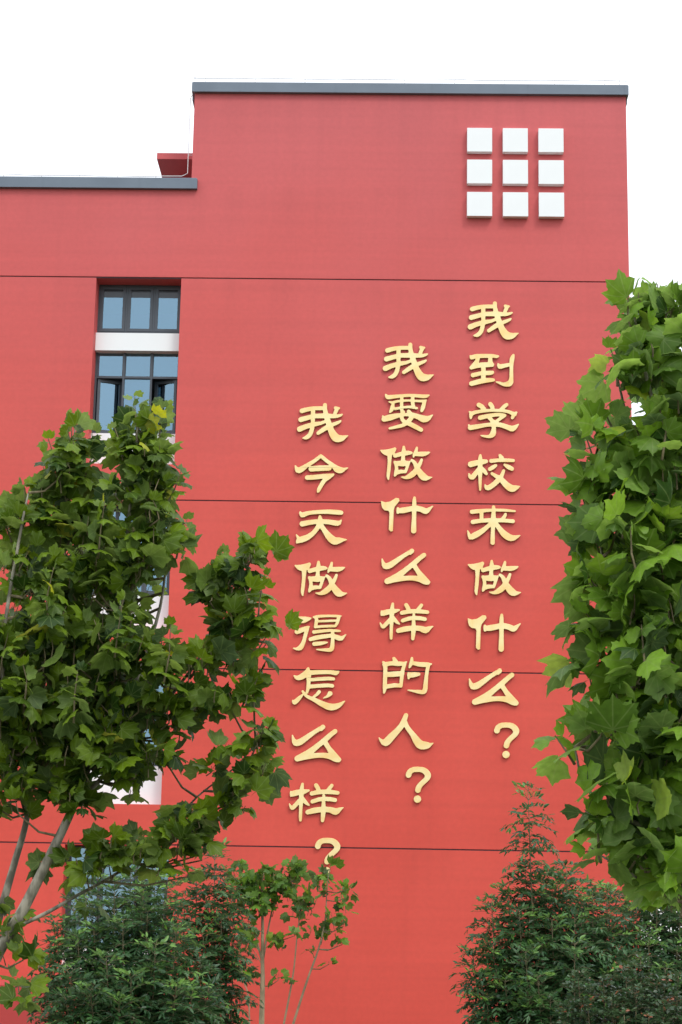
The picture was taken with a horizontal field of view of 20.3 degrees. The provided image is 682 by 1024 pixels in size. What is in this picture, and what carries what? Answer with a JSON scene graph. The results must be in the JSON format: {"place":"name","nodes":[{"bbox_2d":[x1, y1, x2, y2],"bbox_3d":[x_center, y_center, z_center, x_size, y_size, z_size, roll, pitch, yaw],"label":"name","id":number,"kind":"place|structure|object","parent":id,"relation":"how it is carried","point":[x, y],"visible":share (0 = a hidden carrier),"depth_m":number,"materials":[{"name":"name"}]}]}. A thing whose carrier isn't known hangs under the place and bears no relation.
{"place":"outdoors","nodes":[
{"label":"outdoors","id":0,"kind":"place"},
{"bbox_2d":[0,979,58,1023],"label":"wall","id":1,"kind":"structure","parent":0,"point":[9,1016],"depth_m":41.16,"materials":[{"name":"red paint"}]},
{"bbox_2d":[3,77,195,176],"bbox_3d":[-13.205,-9.705,47.866,19.080,2.786,0.051,1,-13,1],"label":"lightning conductor","id":2,"kind":"object","parent":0,"point":[120,175],"visible":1,"depth_m":47.43,"materials":[{"name":"silver metal"}]},
{"label":"ground","id":3,"kind":"structure","parent":0,"visible":0},
{"bbox_2d":[26,865,232,1023],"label":"shrub","id":4,"kind":"object","parent":3,"relation":"on","point":[123,988],"visible":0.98,"depth_m":25.77,"materials":[{"name":"green plant"}]},
{"bbox_2d":[0,390,302,1016],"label":"plane tree","id":5,"kind":"object","parent":3,"relation":"on","point":[79,717],"visible":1,"depth_m":15.02,"materials":[{"name":"green plant"}]},
{"bbox_2d":[152,837,264,1023],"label":"shrub","id":6,"kind":"object","parent":3,"relation":"on","point":[223,939],"visible":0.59,"depth_m":27.43,"materials":[{"name":"green plant"}]},
{"bbox_2d":[234,925,252,1021],"bbox_3d":[-1.751,8.378,33.461,0.397,2.231,0.458,1,-13,1],"label":"sapling","id":7,"kind":"object","parent":3,"relation":"on","point":[248,934],"visible":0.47,"depth_m":33.53,"materials":[{"name":"green plant"}]},
{"bbox_2d":[224,854,310,1023],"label":"sapling","id":8,"kind":"object","parent":3,"relation":"on","point":[275,881],"visible":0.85,"depth_m":34.18,"materials":[{"name":"green plant"}]},
{"bbox_2d":[280,881,321,1023],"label":"sapling","id":9,"kind":"object","parent":3,"relation":"on","point":[302,903],"visible":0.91,"depth_m":35.17,"materials":[{"name":"green plant"}]},
{"bbox_2d":[0,82,640,1023],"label":"school building","id":10,"kind":"structure","parent":3,"relation":"on","point":[258,274],"depth_m":45.79,"materials":[{"name":"red paint"}]},
{"bbox_2d":[64,846,168,947],"bbox_3d":[-5.117,8.896,43.931,2.391,2.324,0.395,1,-13,1],"label":"window","id":11,"kind":"structure","parent":10,"relation":"in","point":[106,870],"depth_m":43.84,"materials":[{"name":"glass"}]},
{"bbox_2d":[92,506,170,594],"bbox_3d":[-5.055,0.966,45.786,2.088,2.188,0.354,1,-13,1],"label":"window","id":12,"kind":"structure","parent":10,"relation":"in","point":[143,588],"depth_m":45.44,"materials":[{"name":"blue glass"}]},
{"bbox_2d":[92,353,177,433],"bbox_3d":[-4.984,-2.899,46.704,2.088,2.142,0.346,1,-13,1],"label":"window","id":13,"kind":"structure","parent":10,"relation":"in","point":[137,372],"depth_m":46.70,"materials":[{"name":"blue glass"}]},
{"bbox_2d":[97,285,180,332],"bbox_3d":[-4.949,-4.989,47.065,2.088,1.262,0.102,1,-13,1],"label":"window","id":14,"kind":"structure","parent":10,"relation":"in","point":[121,308],"depth_m":47.04,"materials":[{"name":"blue glass"}]},
{"bbox_2d":[123,672,162,765],"bbox_3d":[-5.128,4.866,44.735,2.088,2.213,0.102,1,-13,1],"label":"window","id":15,"kind":"structure","parent":10,"relation":"in","point":[160,689],"depth_m":44.63,"materials":[{"name":"glass"}]},
{"bbox_2d":[289,783,343,821],"bbox_3d":[-0.565,6.647,43.615,1.258,0.895,0.034,1,-13,1],"label":"chinese character","id":16,"kind":"object","parent":10,"relation":"attached to","point":[323,809],"visible":1,"depth_m":43.61,"materials":[{"name":"gold metal"}]},
{"bbox_2d":[292,725,340,762],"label":"chinese character","id":17,"kind":"object","parent":10,"relation":"attached to","point":[331,754],"visible":1,"depth_m":43.89,"materials":[{"name":"gold metal"}]},
{"bbox_2d":[292,667,344,710],"bbox_3d":[-0.514,4.102,44.217,1.237,1.002,0.034,1,-13,1],"label":"chinese character","id":18,"kind":"object","parent":10,"relation":"attached to","point":[307,673],"visible":1,"depth_m":44.21,"materials":[{"name":"gold metal"}]},
{"bbox_2d":[293,615,345,651],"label":"chinese character","id":19,"kind":"object","parent":10,"relation":"attached to","point":[332,636],"visible":0.96,"depth_m":44.51,"materials":[{"name":"gold metal"}]},
{"bbox_2d":[294,561,346,596],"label":"chinese character","id":20,"kind":"object","parent":10,"relation":"attached to","point":[317,577],"visible":1,"depth_m":44.80,"materials":[{"name":"gold metal"}]},
{"bbox_2d":[296,509,346,544],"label":"chinese character","id":21,"kind":"object","parent":10,"relation":"attached to","point":[319,522],"visible":1,"depth_m":45.10,"materials":[{"name":"gold metal"}]},
{"bbox_2d":[295,454,347,492],"bbox_3d":[-0.469,-0.911,45.403,1.283,0.956,0.034,1,-13,1],"label":"chinese character","id":22,"kind":"object","parent":10,"relation":"attached to","point":[325,478],"visible":1,"depth_m":45.41,"materials":[{"name":"gold metal"}]},
{"bbox_2d":[297,403,347,442],"bbox_3d":[-0.435,-2.142,45.694,1.237,0.977,0.034,1,-13,1],"label":"chinese character","id":23,"kind":"object","parent":10,"relation":"attached to","point":[328,426],"visible":1,"depth_m":45.68,"materials":[{"name":"gold metal"}]},
{"bbox_2d":[315,838,339,872],"bbox_3d":[-0.307,7.822,43.332,0.584,0.827,0.034,1,-13,1],"label":"question mark","id":24,"kind":"object","parent":10,"relation":"attached to","point":[333,842],"visible":0.81,"depth_m":43.37,"materials":[{"name":"gold metal"}]},
{"bbox_2d":[381,549,429,584],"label":"chinese character","id":25,"kind":"object","parent":10,"relation":"attached to","point":[420,577],"visible":1,"depth_m":44.80,"materials":[{"name":"gold metal"}]},
{"bbox_2d":[380,446,431,480],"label":"chinese character","id":26,"kind":"object","parent":10,"relation":"attached to","point":[416,470],"visible":1,"depth_m":45.40,"materials":[{"name":"gold metal"}]},
{"bbox_2d":[378,713,433,749],"bbox_3d":[1.500,5.054,43.950,1.268,0.837,0.034,1,-13,1],"label":"chinese character","id":27,"kind":"object","parent":10,"relation":"attached to","point":[419,743],"visible":1,"depth_m":43.90,"materials":[{"name":"gold metal"}]},
{"bbox_2d":[380,603,432,640],"bbox_3d":[1.530,2.560,44.540,1.258,0.895,0.034,1,-13,1],"label":"chinese character","id":28,"kind":"object","parent":10,"relation":"attached to","point":[413,628],"visible":1,"depth_m":44.53,"materials":[{"name":"gold metal"}]},
{"bbox_2d":[381,394,432,431],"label":"chinese character","id":29,"kind":"object","parent":10,"relation":"attached to","point":[402,414],"visible":1,"depth_m":45.69,"materials":[{"name":"gold metal"}]},
{"bbox_2d":[382,657,431,694],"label":"chinese character","id":30,"kind":"object","parent":10,"relation":"attached to","point":[396,662],"visible":1,"depth_m":44.24,"materials":[{"name":"gold metal"}]},
{"bbox_2d":[381,496,432,533],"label":"chinese character","id":31,"kind":"object","parent":10,"relation":"attached to","point":[414,508],"visible":1,"depth_m":45.14,"materials":[{"name":"gold metal"}]},
{"bbox_2d":[194,73,620,84],"bbox_3d":[1.728,-10.873,47.816,10.861,0.402,0.020,1,-13,1],"label":"lightning conductor","id":32,"kind":"object","parent":10,"relation":"attached to","point":[411,79],"visible":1,"depth_m":47.80,"materials":[{"name":"silver metal"}]},
{"bbox_2d":[383,343,433,381],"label":"chinese character","id":33,"kind":"object","parent":10,"relation":"attached to","point":[420,375],"visible":1,"depth_m":45.98,"materials":[{"name":"gold metal"}]},
{"bbox_2d":[406,767,430,802],"bbox_3d":[1.769,6.247,43.662,0.584,0.827,0.034,1,-13,1],"label":"question mark","id":34,"kind":"object","parent":10,"relation":"attached to","point":[424,780],"visible":1,"depth_m":43.69,"materials":[{"name":"gold metal"}]},
{"bbox_2d":[467,128,491,153],"bbox_3d":[3.433,-9.191,47.259,0.617,0.631,0.180,1,-13,1],"label":"square panel","id":35,"kind":"object","parent":10,"relation":"attached to","point":[479,140],"visible":1,"depth_m":47.17,"materials":[{"name":"white paint"}]},
{"bbox_2d":[467,160,491,185],"bbox_3d":[3.418,-8.370,47.065,0.617,0.631,0.180,1,-13,1],"label":"square panel","id":36,"kind":"object","parent":10,"relation":"attached to","point":[479,172],"visible":1,"depth_m":46.98,"materials":[{"name":"white paint"}]},
{"bbox_2d":[467,192,491,217],"bbox_3d":[3.403,-7.538,46.868,0.617,0.631,0.180,1,-13,1],"label":"square panel","id":37,"kind":"object","parent":10,"relation":"attached to","point":[479,204],"visible":1,"depth_m":46.78,"materials":[{"name":"white paint"}]},
{"bbox_2d":[469,354,514,386],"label":"chinese character","id":38,"kind":"object","parent":10,"relation":"attached to","point":[483,373],"visible":1,"depth_m":45.91,"materials":[{"name":"gold metal"}]},
{"bbox_2d":[468,301,518,339],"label":"chinese character","id":39,"kind":"object","parent":10,"relation":"attached to","point":[499,325],"visible":1,"depth_m":46.18,"materials":[{"name":"gold metal"}]},
{"bbox_2d":[468,402,518,438],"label":"chinese character","id":40,"kind":"object","parent":10,"relation":"attached to","point":[493,423],"visible":1,"depth_m":45.62,"materials":[{"name":"gold metal"}]},
{"bbox_2d":[467,505,520,544],"bbox_3d":[3.607,0.312,45.029,1.259,0.964,0.034,1,-13,1],"label":"chinese character","id":41,"kind":"object","parent":10,"relation":"attached to","point":[493,521],"visible":1,"depth_m":45.02,"materials":[{"name":"gold metal"}]},
{"bbox_2d":[468,454,519,491],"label":"chinese character","id":42,"kind":"object","parent":10,"relation":"attached to","point":[480,462],"visible":1,"depth_m":45.31,"materials":[{"name":"gold metal"}]},
{"bbox_2d":[469,668,518,705],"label":"chinese character","id":43,"kind":"object","parent":10,"relation":"attached to","point":[508,697],"visible":1,"depth_m":44.10,"materials":[{"name":"gold metal"}]},
{"bbox_2d":[468,560,520,595],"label":"chinese character","id":44,"kind":"object","parent":10,"relation":"attached to","point":[505,585],"visible":1,"depth_m":44.72,"materials":[{"name":"gold metal"}]},
{"bbox_2d":[468,614,520,651],"bbox_3d":[3.571,2.813,44.437,1.241,0.905,0.034,1,-13,1],"label":"chinese character","id":45,"kind":"object","parent":10,"relation":"attached to","point":[477,623],"visible":1,"depth_m":44.45,"materials":[{"name":"gold metal"}]},
{"bbox_2d":[494,722,518,757],"bbox_3d":[3.810,5.253,43.855,0.584,0.827,0.034,1,-13,1],"label":"question mark","id":46,"kind":"object","parent":10,"relation":"attached to","point":[514,728],"visible":1,"depth_m":43.88,"materials":[{"name":"gold metal"}]},
{"bbox_2d":[502,128,527,153],"bbox_3d":[4.314,-9.180,47.238,0.617,0.631,0.180,1,-13,1],"label":"square panel","id":47,"kind":"object","parent":10,"relation":"attached to","point":[515,140],"visible":1,"depth_m":47.15,"materials":[{"name":"white paint"}]},
{"bbox_2d":[503,192,527,218],"bbox_3d":[4.284,-7.527,46.848,0.617,0.631,0.180,1,-13,1],"label":"square panel","id":48,"kind":"object","parent":10,"relation":"attached to","point":[515,205],"visible":1,"depth_m":46.76,"materials":[{"name":"white paint"}]},
{"bbox_2d":[503,160,527,185],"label":"square panel","id":49,"kind":"object","parent":10,"relation":"attached to","point":[515,172],"visible":1,"depth_m":46.95,"materials":[{"name":"white paint"}]},
{"bbox_2d":[538,160,563,185],"bbox_3d":[5.179,-8.348,47.023,0.617,0.631,0.180,1,-13,1],"label":"square panel","id":50,"kind":"object","parent":10,"relation":"attached to","point":[550,172],"visible":1,"depth_m":46.94,"materials":[{"name":"white paint"}]},
{"bbox_2d":[538,128,563,154],"bbox_3d":[5.194,-9.169,47.217,0.617,0.631,0.180,1,-13,1],"label":"square panel","id":51,"kind":"object","parent":10,"relation":"attached to","point":[551,141],"visible":1,"depth_m":47.13,"materials":[{"name":"white paint"}]},
{"bbox_2d":[538,192,563,218],"bbox_3d":[5.164,-7.516,46.827,0.617,0.631,0.180,1,-13,1],"label":"square panel","id":52,"kind":"object","parent":10,"relation":"attached to","point":[551,205],"visible":1,"depth_m":46.74,"materials":[{"name":"white paint"}]},
{"bbox_2d":[292,854,358,1023],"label":"sapling","id":53,"kind":"object","parent":3,"relation":"on","point":[324,930],"visible":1,"depth_m":34.75,"materials":[{"name":"green plant"}]},
{"bbox_2d":[449,781,644,1023],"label":"shrub","id":54,"kind":"object","parent":3,"relation":"on","point":[537,965],"visible":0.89,"depth_m":26.14,"materials":[{"name":"green plant"}]},
{"bbox_2d":[531,269,681,917],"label":"plane tree","id":55,"kind":"object","parent":3,"relation":"on","point":[627,578],"visible":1,"depth_m":10.71,"materials":[{"name":"green plant"}]},
{"bbox_2d":[549,952,681,1023],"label":"shrub","id":56,"kind":"object","parent":3,"relation":"on","point":[640,1013],"visible":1,"depth_m":21.67,"materials":[{"name":"green plant"}]},
{"bbox_2d":[577,878,681,1023],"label":"shrub","id":57,"kind":"object","parent":3,"relation":"on","point":[665,951],"visible":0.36,"depth_m":27.06,"materials":[{"name":"green plant"}]}
]}

